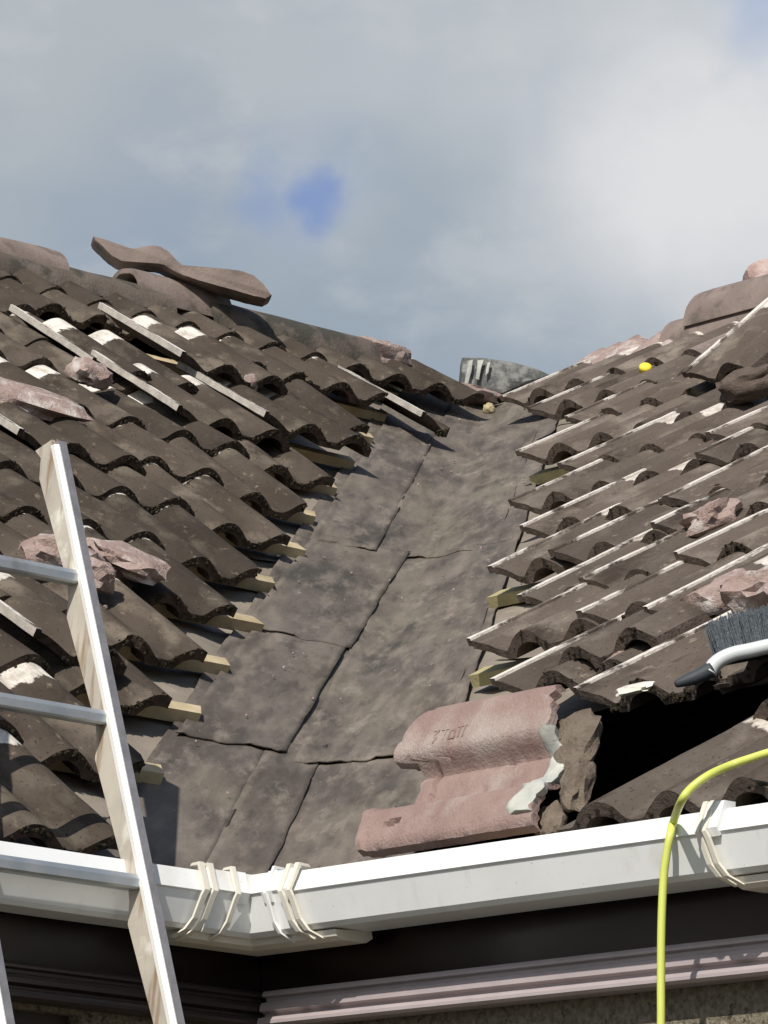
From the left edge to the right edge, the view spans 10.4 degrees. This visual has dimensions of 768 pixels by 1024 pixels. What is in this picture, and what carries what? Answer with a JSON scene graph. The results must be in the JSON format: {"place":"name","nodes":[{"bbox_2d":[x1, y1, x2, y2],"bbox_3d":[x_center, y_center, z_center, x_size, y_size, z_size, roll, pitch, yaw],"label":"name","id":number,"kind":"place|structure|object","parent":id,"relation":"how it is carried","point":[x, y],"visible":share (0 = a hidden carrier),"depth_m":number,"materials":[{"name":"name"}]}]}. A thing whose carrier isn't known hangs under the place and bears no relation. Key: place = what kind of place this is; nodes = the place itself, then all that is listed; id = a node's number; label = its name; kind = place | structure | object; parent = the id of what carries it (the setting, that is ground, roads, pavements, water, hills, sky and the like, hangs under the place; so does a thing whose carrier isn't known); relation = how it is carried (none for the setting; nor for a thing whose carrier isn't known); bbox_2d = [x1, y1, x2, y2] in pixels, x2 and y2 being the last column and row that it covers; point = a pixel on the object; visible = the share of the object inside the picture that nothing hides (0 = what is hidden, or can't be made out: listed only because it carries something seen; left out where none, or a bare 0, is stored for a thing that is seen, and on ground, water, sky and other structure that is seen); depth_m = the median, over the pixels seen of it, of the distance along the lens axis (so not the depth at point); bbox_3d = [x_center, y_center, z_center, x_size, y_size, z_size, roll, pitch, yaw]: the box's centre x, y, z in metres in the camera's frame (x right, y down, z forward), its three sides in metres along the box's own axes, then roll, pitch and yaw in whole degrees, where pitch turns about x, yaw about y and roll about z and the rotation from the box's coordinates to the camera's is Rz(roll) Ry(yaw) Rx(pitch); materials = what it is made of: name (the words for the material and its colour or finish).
{"place":"outdoors","nodes":[
{"label":"outdoors","id":0,"kind":"place"},
{"bbox_2d":[0,0,767,381],"label":"sky","id":1,"kind":"structure","parent":0,"point":[542,185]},
{"label":"ground","id":2,"kind":"structure","parent":0,"visible":0},
{"bbox_2d":[0,440,184,1023],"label":"ladder","id":3,"kind":"object","parent":2,"relation":"on","point":[137,879],"visible":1,"depth_m":6.50,"materials":[{"name":"metal"}]},
{"bbox_2d":[0,683,767,1023],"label":"house","id":4,"kind":"structure","parent":2,"relation":"on","point":[594,963],"depth_m":6.41,"materials":[{"name":"brown"}]},
{"bbox_2d":[0,841,229,930],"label":"gutter","id":5,"kind":"object","parent":4,"relation":"attached to","point":[180,890],"visible":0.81,"depth_m":6.38,"materials":[{"name":"white plastic"}]},
{"bbox_2d":[14,770,108,845],"bbox_3d":[-1.831,0.211,5.706,4.476,0.380,0.635,13,-17,-39],"label":"felt underlay","id":6,"kind":"object","parent":5,"relation":"on","point":[90,794],"visible":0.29,"depth_m":7.01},
{"bbox_2d":[0,728,118,854],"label":"pantile","id":7,"kind":"object","parent":6,"relation":"on","point":[42,805],"visible":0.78,"depth_m":6.61,"materials":[{"name":"tile"}]},
{"bbox_2d":[0,662,145,782],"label":"pantile","id":8,"kind":"object","parent":6,"relation":"on","point":[48,742],"visible":0.58,"depth_m":7.08,"materials":[{"name":"tile"}]},
{"bbox_2d":[48,761,163,784],"bbox_3d":[-1.984,0.094,5.888,4.231,0.046,0.054,13,-17,-39],"label":"timber batten","id":9,"kind":"object","parent":6,"relation":"on","point":[151,773],"visible":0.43,"depth_m":7.16,"materials":[{"name":"brown wood"}]},
{"bbox_2d":[70,642,220,777],"bbox_3d":[-1.946,0.014,6.494,5.221,0.512,0.862,13,-17,-39],"label":"felt underlay","id":10,"kind":"object","parent":9,"relation":"on","point":[144,735],"visible":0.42,"depth_m":7.87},
{"bbox_2d":[0,615,171,715],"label":"pantile","id":11,"kind":"object","parent":10,"relation":"on","point":[138,691],"visible":0.43,"depth_m":7.54,"materials":[{"name":"tile"}]},
{"bbox_2d":[0,572,126,674],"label":"pantile","id":12,"kind":"object","parent":11,"relation":"on","point":[41,621],"visible":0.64,"depth_m":7.58,"materials":[{"name":"tile"}]},
{"bbox_2d":[35,578,207,668],"bbox_3d":[-0.564,0.180,8.066,0.299,0.058,0.426,13,15,-39],"label":"pantile","id":13,"kind":"object","parent":10,"relation":"on","point":[147,633],"visible":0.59,"depth_m":8.02,"materials":[{"name":"tile"}]},
{"bbox_2d":[165,553,280,655],"bbox_3d":[-2.132,-0.225,7.380,5.965,0.512,0.862,13,-17,-39],"label":"felt underlay","id":14,"kind":"object","parent":10,"relation":"on","point":[204,636],"visible":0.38,"depth_m":8.79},
{"bbox_2d":[0,513,131,588],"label":"pantile","id":15,"kind":"object","parent":14,"relation":"on","point":[15,531],"visible":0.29,"depth_m":8.29,"materials":[{"name":"tile"}]},
{"bbox_2d":[86,537,170,585],"bbox_3d":[-0.508,0.099,8.321,0.180,0.109,0.159,4,-13,-8],"label":"mortar lump","id":16,"kind":"object","parent":15,"relation":"on","point":[129,562],"visible":0.77,"depth_m":8.27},
{"bbox_2d":[0,468,165,549],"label":"pantile","id":17,"kind":"object","parent":14,"relation":"on","point":[106,521],"visible":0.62,"depth_m":8.74,"materials":[{"name":"tile"}]},
{"bbox_2d":[0,430,84,490],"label":"pantile","id":18,"kind":"object","parent":17,"relation":"on","point":[20,458],"visible":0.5,"depth_m":9.01,"materials":[{"name":"ceramic"}]},
{"bbox_2d":[83,525,237,623],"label":"pantile","id":19,"kind":"object","parent":14,"relation":"on","point":[180,590],"visible":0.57,"depth_m":8.45,"materials":[{"name":"tile"}]},
{"bbox_2d":[101,492,261,585],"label":"pantile","id":20,"kind":"object","parent":14,"relation":"on","point":[186,538],"visible":0.69,"depth_m":8.93,"materials":[{"name":"tile"}]},
{"bbox_2d":[68,452,194,516],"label":"pantile","id":21,"kind":"object","parent":20,"relation":"on","point":[147,494],"visible":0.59,"depth_m":9.14,"materials":[{"name":"tile"}]},
{"bbox_2d":[0,402,146,475],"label":"pantile","id":22,"kind":"object","parent":21,"relation":"on","point":[82,441],"visible":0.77,"depth_m":9.32,"materials":[{"name":"tile"}]},
{"bbox_2d":[0,377,92,421],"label":"tile","id":23,"kind":"object","parent":22,"relation":"on","point":[41,403],"visible":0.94,"depth_m":9.49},
{"bbox_2d":[143,463,290,551],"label":"pantile","id":24,"kind":"object","parent":14,"relation":"on","point":[238,522],"visible":0.68,"depth_m":9.37,"materials":[{"name":"tile"}]},
{"bbox_2d":[233,477,333,561],"bbox_3d":[-2.318,-0.465,8.267,6.709,0.521,0.861,13,-17,-39],"label":"felt underlay","id":25,"kind":"object","parent":14,"relation":"on","point":[311,499],"visible":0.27,"depth_m":9.85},
{"bbox_2d":[168,437,307,520],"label":"pantile","id":26,"kind":"object","parent":25,"relation":"on","point":[242,477],"visible":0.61,"depth_m":9.82,"materials":[{"name":"tile"}]},
{"bbox_2d":[80,384,249,458],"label":"pantile","id":27,"kind":"object","parent":26,"relation":"on","point":[162,422],"visible":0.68,"depth_m":10.05,"materials":[{"name":"tile"}]},
{"bbox_2d":[131,374,369,476],"bbox_3d":[-2.504,-0.705,9.153,7.453,0.512,0.860,13,-17,-39],"label":"felt underlay","id":28,"kind":"object","parent":25,"relation":"on","point":[332,471],"visible":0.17,"depth_m":10.93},
{"bbox_2d":[146,353,386,421],"bbox_3d":[-2.731,-0.869,9.434,7.204,0.045,0.054,13,-17,-39],"label":"timber batten","id":29,"kind":"object","parent":28,"relation":"on","point":[361,411],"visible":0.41,"depth_m":11.59,"materials":[{"name":"brown wood"}]},
{"bbox_2d":[0,278,122,335],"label":"pantile","id":30,"kind":"object","parent":29,"relation":"on","point":[75,313],"visible":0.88,"depth_m":11.07,"materials":[{"name":"tile"}]},
{"bbox_2d":[39,315,392,420],"bbox_3d":[-2.713,-0.903,9.779,7.851,0.310,0.514,13,-17,-39],"label":"felt underlay","id":31,"kind":"object","parent":29,"relation":"on","point":[141,346],"visible":0.12,"depth_m":11.54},
{"bbox_2d":[0,252,176,312],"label":"ridge tile","id":32,"kind":"object","parent":31,"relation":"on","point":[100,285],"visible":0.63,"depth_m":11.54,"materials":[{"name":"concrete"}]},
{"bbox_2d":[262,346,387,406],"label":"pantile","id":33,"kind":"object","parent":31,"relation":"on","point":[327,377],"visible":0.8,"depth_m":11.56,"materials":[{"name":"tile"}]},
{"bbox_2d":[207,317,327,361],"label":"pantile","id":34,"kind":"object","parent":33,"relation":"on","point":[261,342],"visible":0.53,"depth_m":11.81,"materials":[{"name":"tile"}]},
{"bbox_2d":[316,345,411,390],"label":"pantile","id":35,"kind":"object","parent":31,"relation":"on","point":[373,371],"visible":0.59,"depth_m":11.99,"materials":[{"name":"tile"}]},
{"bbox_2d":[210,302,380,362],"bbox_3d":[-0.316,-0.502,12.082,0.600,0.105,0.250,13,-17,-39],"label":"ridge tile","id":36,"kind":"object","parent":35,"relation":"on","point":[308,335],"visible":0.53,"depth_m":12.00,"materials":[{"name":"concrete"}]},
{"bbox_2d":[384,358,484,405],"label":"pantile","id":37,"kind":"object","parent":31,"relation":"on","point":[424,380],"visible":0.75,"depth_m":12.17,"materials":[{"name":"tile"}]},
{"bbox_2d":[176,361,371,456],"bbox_3d":[-0.279,-0.260,10.729,0.359,0.058,0.427,13,11,-39],"label":"pantile","id":38,"kind":"object","parent":28,"relation":"on","point":[289,417],"visible":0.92,"depth_m":10.66,"materials":[{"name":"tile"}]},
{"bbox_2d":[98,302,287,395],"bbox_3d":[-0.495,-0.417,10.936,0.359,0.060,0.426,13,12,-39],"label":"pantile","id":39,"kind":"object","parent":38,"relation":"on","point":[199,351],"visible":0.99,"depth_m":10.88,"materials":[{"name":"tile"}]},
{"bbox_2d":[285,379,369,434],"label":"pantile","id":40,"kind":"object","parent":28,"relation":"on","point":[302,391],"visible":0.23,"depth_m":11.20,"materials":[{"name":"tile"}]},
{"bbox_2d":[178,325,319,390],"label":"pantile","id":41,"kind":"object","parent":40,"relation":"on","point":[285,372],"visible":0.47,"depth_m":11.42,"materials":[{"name":"tile"}]},
{"bbox_2d":[146,303,243,340],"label":"pantile","id":42,"kind":"object","parent":41,"relation":"on","point":[202,323],"visible":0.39,"depth_m":11.63,"materials":[{"name":"tile"}]},
{"bbox_2d":[113,268,231,317],"bbox_3d":[-0.604,-0.598,11.852,0.320,0.107,0.190,13,-17,-39],"label":"ridge tile","id":43,"kind":"object","parent":42,"relation":"on","point":[188,297],"visible":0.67,"depth_m":11.78,"materials":[{"name":"brown concrete"}]},
{"bbox_2d":[91,236,271,306],"bbox_3d":[-0.569,-0.671,11.840,0.517,0.170,0.102,2,-13,0],"label":"broken tile","id":44,"kind":"object","parent":43,"relation":"on","point":[242,287],"visible":1,"depth_m":11.80,"materials":[{"name":"brown concrete"}]},
{"bbox_2d":[214,428,334,491],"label":"pantile","id":45,"kind":"object","parent":25,"relation":"on","point":[304,474],"visible":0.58,"depth_m":10.21,"materials":[{"name":"tile"}]},
{"bbox_2d":[91,350,290,451],"bbox_3d":[-0.476,-0.271,10.373,0.360,0.058,0.426,13,12,-39],"label":"pantile","id":46,"kind":"object","parent":45,"relation":"on","point":[208,405],"visible":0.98,"depth_m":10.31,"materials":[{"name":"tile"}]},
{"bbox_2d":[9,304,199,393],"bbox_3d":[-0.694,-0.392,10.567,0.359,0.058,0.427,13,13,-39],"label":"pantile","id":47,"kind":"object","parent":46,"relation":"on","point":[65,336],"visible":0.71,"depth_m":10.55,"materials":[{"name":"ceramic"}]},
{"bbox_2d":[269,473,336,495],"bbox_3d":[-2.518,-0.585,8.377,6.303,0.045,0.054,13,-17,-39],"label":"timber batten","id":48,"kind":"object","parent":25,"relation":"on","point":[326,489],"visible":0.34,"depth_m":10.30,"materials":[{"name":"brown wood"}]},
{"bbox_2d":[78,416,223,486],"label":"pantile","id":49,"kind":"object","parent":48,"relation":"on","point":[142,445],"visible":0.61,"depth_m":9.61,"materials":[{"name":"tile"}]},
{"bbox_2d":[0,357,146,430],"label":"pantile","id":50,"kind":"object","parent":49,"relation":"on","point":[103,411],"visible":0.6,"depth_m":9.93,"materials":[{"name":"tile"}]},
{"bbox_2d":[166,861,372,955],"bbox_3d":[-0.193,0.607,6.529,0.240,0.120,0.288,13,-17,-39],"label":"gutter corner","id":51,"kind":"object","parent":4,"relation":"attached to","point":[251,915],"visible":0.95,"depth_m":6.52,"materials":[{"name":"white plastic"}]},
{"bbox_2d":[273,800,767,931],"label":"gutter","id":52,"kind":"object","parent":4,"relation":"attached to","point":[719,844],"visible":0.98,"depth_m":6.07,"materials":[{"name":"white plastic"}]},
{"bbox_2d":[657,749,767,1023],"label":"hose","id":53,"kind":"object","parent":52,"relation":"hanging from","point":[692,787],"visible":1,"depth_m":5.81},
{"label":"felt underlay","id":54,"kind":"object","parent":4,"relation":"attached to","visible":0},
{"bbox_2d":[106,388,556,872],"bbox_3d":[0.043,0.119,9.557,0.520,2.326,5.902,1,-13,5],"label":"valley felt","id":55,"kind":"object","parent":54,"relation":"on","point":[337,804],"visible":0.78,"depth_m":7.58,"materials":[{"name":"fabric"}]},
{"bbox_2d":[93,728,265,869],"bbox_3d":[-0.340,0.496,7.087,0.160,0.445,1.221,1,-13,5],"label":"valley felt","id":56,"kind":"object","parent":55,"relation":"on","point":[185,824],"visible":0.57,"depth_m":7.17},
{"bbox_2d":[176,630,345,750],"bbox_3d":[-0.219,0.330,8.172,0.178,0.436,1.241,0,-13,6],"label":"valley felt","id":57,"kind":"object","parent":55,"relation":"on","point":[280,704],"visible":1,"depth_m":8.08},
{"bbox_2d":[250,533,409,647],"bbox_3d":[-0.114,0.165,9.245,0.203,0.472,1.348,0,-13,6],"label":"valley felt","id":58,"kind":"object","parent":57,"relation":"on","point":[330,598],"visible":1,"depth_m":9.18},
{"bbox_2d":[205,743,327,874],"bbox_3d":[-0.207,0.519,7.205,0.099,0.469,1.205,1,-13,5],"label":"valley felt","id":59,"kind":"object","parent":55,"relation":"on","point":[267,804],"visible":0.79,"depth_m":7.24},
{"bbox_2d":[310,424,434,550],"bbox_3d":[-0.011,-0.074,10.688,0.144,0.741,1.918,1,-13,5],"label":"valley felt","id":60,"kind":"object","parent":55,"relation":"on","point":[386,469],"visible":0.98,"depth_m":10.56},
{"bbox_2d":[294,539,510,762],"bbox_3d":[0.068,0.261,8.713,0.280,0.885,2.346,1,-13,5],"label":"valley felt","id":61,"kind":"object","parent":55,"relation":"on","point":[411,641],"visible":0.94,"depth_m":8.55,"materials":[{"name":"fabric"}]},
{"bbox_2d":[378,401,541,557],"bbox_3d":[0.238,-0.126,11.183,0.300,1.089,2.799,1,-13,5],"label":"valley felt","id":62,"kind":"object","parent":55,"relation":"on","point":[487,465],"visible":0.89,"depth_m":10.89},
{"bbox_2d":[459,357,548,401],"bbox_3d":[0.361,-0.376,12.635,0.284,0.133,0.221,2,-13,0],"label":"broken ridge tile","id":63,"kind":"object","parent":62,"relation":"on","point":[501,377],"visible":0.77,"depth_m":12.55,"materials":[{"name":"grey concrete"}]},
{"bbox_2d":[466,651,767,719],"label":"batten","id":64,"kind":"object","parent":54,"relation":"on","point":[569,702],"visible":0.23,"depth_m":7.65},
{"bbox_2d":[492,572,557,659],"bbox_3d":[1.909,-0.204,6.966,0.862,0.513,6.165,13,-17,-39],"label":"felt underlay","id":65,"kind":"object","parent":64,"relation":"on","point":[502,613],"visible":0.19,"depth_m":8.76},
{"bbox_2d":[515,511,543,551],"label":"felt underlay","id":66,"kind":"object","parent":65,"relation":"on","point":[525,540],"visible":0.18,"depth_m":9.71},
{"bbox_2d":[536,423,574,486],"bbox_3d":[2.586,-0.674,8.649,0.864,0.515,7.653,13,-17,-39],"label":"felt underlay","id":67,"kind":"object","parent":66,"relation":"on","point":[561,427],"visible":0.14,"depth_m":11.52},
{"bbox_2d":[556,418,569,425],"bbox_3d":[2.902,-0.869,9.230,0.518,0.314,8.051,13,-17,-39],"label":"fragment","id":68,"kind":"object","parent":67,"relation":"on","point":[562,421],"visible":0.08,"depth_m":11.67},
{"bbox_2d":[499,342,662,409],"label":"pantile","id":69,"kind":"object","parent":68,"relation":"on","point":[556,383],"visible":0.59,"depth_m":11.85,"materials":[{"name":"ceramic"}]},
{"bbox_2d":[577,330,672,363],"bbox_3d":[0.720,-0.433,12.104,0.260,0.154,0.500,13,-17,-39],"label":"mortar bed","id":70,"kind":"object","parent":69,"relation":"on","point":[638,341],"visible":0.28,"depth_m":12.06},
{"bbox_2d":[659,309,752,341],"bbox_3d":[1.105,-0.550,11.698,0.230,0.109,0.760,13,-17,-39],"label":"ridge tile","id":71,"kind":"object","parent":70,"relation":"on","point":[674,330],"visible":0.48,"depth_m":11.81,"materials":[{"name":"concrete"}]},
{"bbox_2d":[683,274,767,326],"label":"ridge tile","id":72,"kind":"object","parent":71,"relation":"on","point":[728,300],"visible":0.86,"depth_m":11.73,"materials":[{"name":"brown concrete"}]},
{"bbox_2d":[606,321,738,374],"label":"pantile","id":73,"kind":"object","parent":68,"relation":"on","point":[673,350],"visible":0.51,"depth_m":11.56,"materials":[{"name":"tile"}]},
{"bbox_2d":[515,394,695,466],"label":"pantile","id":74,"kind":"object","parent":67,"relation":"on","point":[580,437],"visible":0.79,"depth_m":10.45,"materials":[{"name":"tile"}]},
{"bbox_2d":[564,374,704,423],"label":"pantile","id":75,"kind":"object","parent":74,"relation":"on","point":[630,398],"visible":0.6,"depth_m":10.79,"materials":[{"name":"tile"}]},
{"bbox_2d":[508,438,705,514],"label":"pantile","id":76,"kind":"object","parent":66,"relation":"on","point":[568,487],"visible":0.64,"depth_m":9.58,"materials":[{"name":"tile"}]},
{"bbox_2d":[519,459,722,538],"bbox_3d":[0.556,-0.035,9.150,0.426,0.057,0.359,-24,7,-42],"label":"pantile","id":77,"kind":"object","parent":66,"relation":"on","point":[626,494],"visible":0.65,"depth_m":9.12,"materials":[{"name":"tile"}]},
{"bbox_2d":[557,397,765,470],"bbox_3d":[0.674,-0.178,9.938,0.425,0.058,0.359,-24,7,-41],"label":"pantile","id":78,"kind":"object","parent":66,"relation":"on","point":[662,433],"visible":0.62,"depth_m":9.91,"materials":[{"name":"tile"}]},
{"bbox_2d":[632,389,724,429],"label":"pantile","id":79,"kind":"object","parent":78,"relation":"on","point":[699,403],"visible":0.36,"depth_m":10.20,"materials":[{"name":"tile"}]},
{"bbox_2d":[681,297,767,384],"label":"pantile","id":80,"kind":"object","parent":79,"relation":"on","point":[743,343],"visible":0.9,"depth_m":10.46,"materials":[{"name":"tile"}]},
{"bbox_2d":[715,363,767,403],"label":"tile","id":81,"kind":"object","parent":78,"relation":"on","point":[743,385],"visible":1,"depth_m":9.86,"materials":[{"name":"ceramic"}]},
{"bbox_2d":[487,503,619,584],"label":"pantile","id":82,"kind":"object","parent":65,"relation":"on","point":[533,563],"visible":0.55,"depth_m":8.78,"materials":[{"name":"ceramic"}]},
{"bbox_2d":[548,497,682,564],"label":"pantile","id":83,"kind":"object","parent":65,"relation":"on","point":[586,546],"visible":0.43,"depth_m":8.63,"materials":[{"name":"ceramic"}]},
{"bbox_2d":[656,460,767,505],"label":"pantile","id":84,"kind":"object","parent":83,"relation":"on","point":[660,501],"visible":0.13,"depth_m":8.78,"materials":[{"name":"ceramic"}]},
{"bbox_2d":[694,427,767,466],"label":"pantile","id":85,"kind":"object","parent":84,"relation":"on","point":[734,447],"visible":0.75,"depth_m":9.12,"materials":[{"name":"tile"}]},
{"bbox_2d":[663,445,767,505],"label":"pantile","id":86,"kind":"object","parent":83,"relation":"on","point":[695,490],"visible":0.6,"depth_m":8.69,"materials":[{"name":"tile"}]},
{"bbox_2d":[466,574,646,658],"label":"pantile","id":87,"kind":"object","parent":64,"relation":"on","point":[550,623],"visible":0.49,"depth_m":7.88,"materials":[{"name":"ceramic"}]},
{"bbox_2d":[516,528,651,604],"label":"pantile","id":88,"kind":"object","parent":87,"relation":"on","point":[547,589],"visible":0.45,"depth_m":8.31,"materials":[{"name":"tile"}]},
{"bbox_2d":[578,516,745,588],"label":"pantile","id":89,"kind":"object","parent":87,"relation":"on","point":[653,557],"visible":0.34,"depth_m":8.15,"materials":[{"name":"tile"}]},
{"bbox_2d":[650,475,767,533],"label":"pantile","id":90,"kind":"object","parent":89,"relation":"on","point":[752,496],"visible":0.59,"depth_m":8.40,"materials":[{"name":"tile"}]},
{"bbox_2d":[679,497,742,536],"bbox_3d":[0.648,0.013,8.304,0.120,0.088,0.106,-8,-17,37],"label":"mortar lump","id":91,"kind":"object","parent":89,"relation":"on","point":[708,517],"visible":0.88,"depth_m":8.26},
{"bbox_2d":[490,613,651,693],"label":"pantile","id":92,"kind":"object","parent":64,"relation":"on","point":[543,669],"visible":0.31,"depth_m":7.38,"materials":[{"name":"tile"}]},
{"bbox_2d":[558,555,767,668],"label":"pantile","id":93,"kind":"object","parent":92,"relation":"on","point":[678,618],"visible":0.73,"depth_m":7.25,"materials":[{"name":"tile"}]},
{"bbox_2d":[643,543,767,614],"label":"pantile","id":94,"kind":"object","parent":93,"relation":"on","point":[665,601],"visible":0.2,"depth_m":7.50,"materials":[{"name":"tile"}]},
{"bbox_2d":[575,551,767,623],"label":"pantile","id":95,"kind":"object","parent":92,"relation":"on","point":[633,598],"visible":0.26,"depth_m":7.70,"materials":[{"name":"tile"}]},
{"bbox_2d":[673,508,767,566],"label":"pantile","id":96,"kind":"object","parent":95,"relation":"on","point":[748,534],"visible":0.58,"depth_m":7.88,"materials":[{"name":"tile"}]},
{"bbox_2d":[572,610,767,713],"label":"pantile","id":97,"kind":"object","parent":64,"relation":"on","point":[664,666],"visible":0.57,"depth_m":6.90,"materials":[{"name":"ceramic"}]},
{"bbox_2d":[720,565,767,615],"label":"mortar lump","id":98,"kind":"object","parent":97,"relation":"on","point":[745,590],"visible":0.71,"depth_m":7.01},
{"bbox_2d":[713,657,767,688],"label":"pantile","id":99,"kind":"object","parent":64,"relation":"on","point":[753,670],"visible":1,"depth_m":6.64,"materials":[{"name":"ceramic"}]},
{"bbox_2d":[674,603,767,686],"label":"brush","id":100,"kind":"object","parent":99,"relation":"on","point":[734,638],"visible":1,"depth_m":6.56,"materials":[{"name":"white plastic"}]},
{"bbox_2d":[556,717,767,832],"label":"pantile","id":101,"kind":"object","parent":54,"relation":"on","point":[655,793],"visible":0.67,"depth_m":6.10,"materials":[{"name":"tile"}]},
{"bbox_2d":[701,762,767,806],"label":"pantile","id":102,"kind":"object","parent":54,"relation":"on","point":[747,788],"visible":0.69,"depth_m":5.86,"materials":[{"name":"ceramic"}]},
{"bbox_3d":[1.372,0.233,4.945,0.053,0.045,3.782,13,-17,-39],"label":"timber batten","id":103,"kind":"object","parent":54,"relation":"on","visible":0},
{"bbox_2d":[355,684,602,857],"bbox_3d":[0.161,0.395,6.471,0.188,0.266,0.454,13,-17,-39],"label":"pink pantile","id":104,"kind":"object","parent":103,"relation":"on","point":[498,766],"visible":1,"depth_m":6.45,"materials":[{"name":"ceramic"}]},
{"bbox_3d":[2.977,-0.885,8.944,0.053,0.045,7.322,13,-17,-39],"label":"timber batten","id":105,"kind":"object","parent":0,"visible":0},
{"bbox_2d":[526,355,693,420],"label":"pantile","id":106,"kind":"object","parent":105,"relation":"on","point":[559,406],"visible":0.62,"depth_m":11.30,"materials":[{"name":"tile"}]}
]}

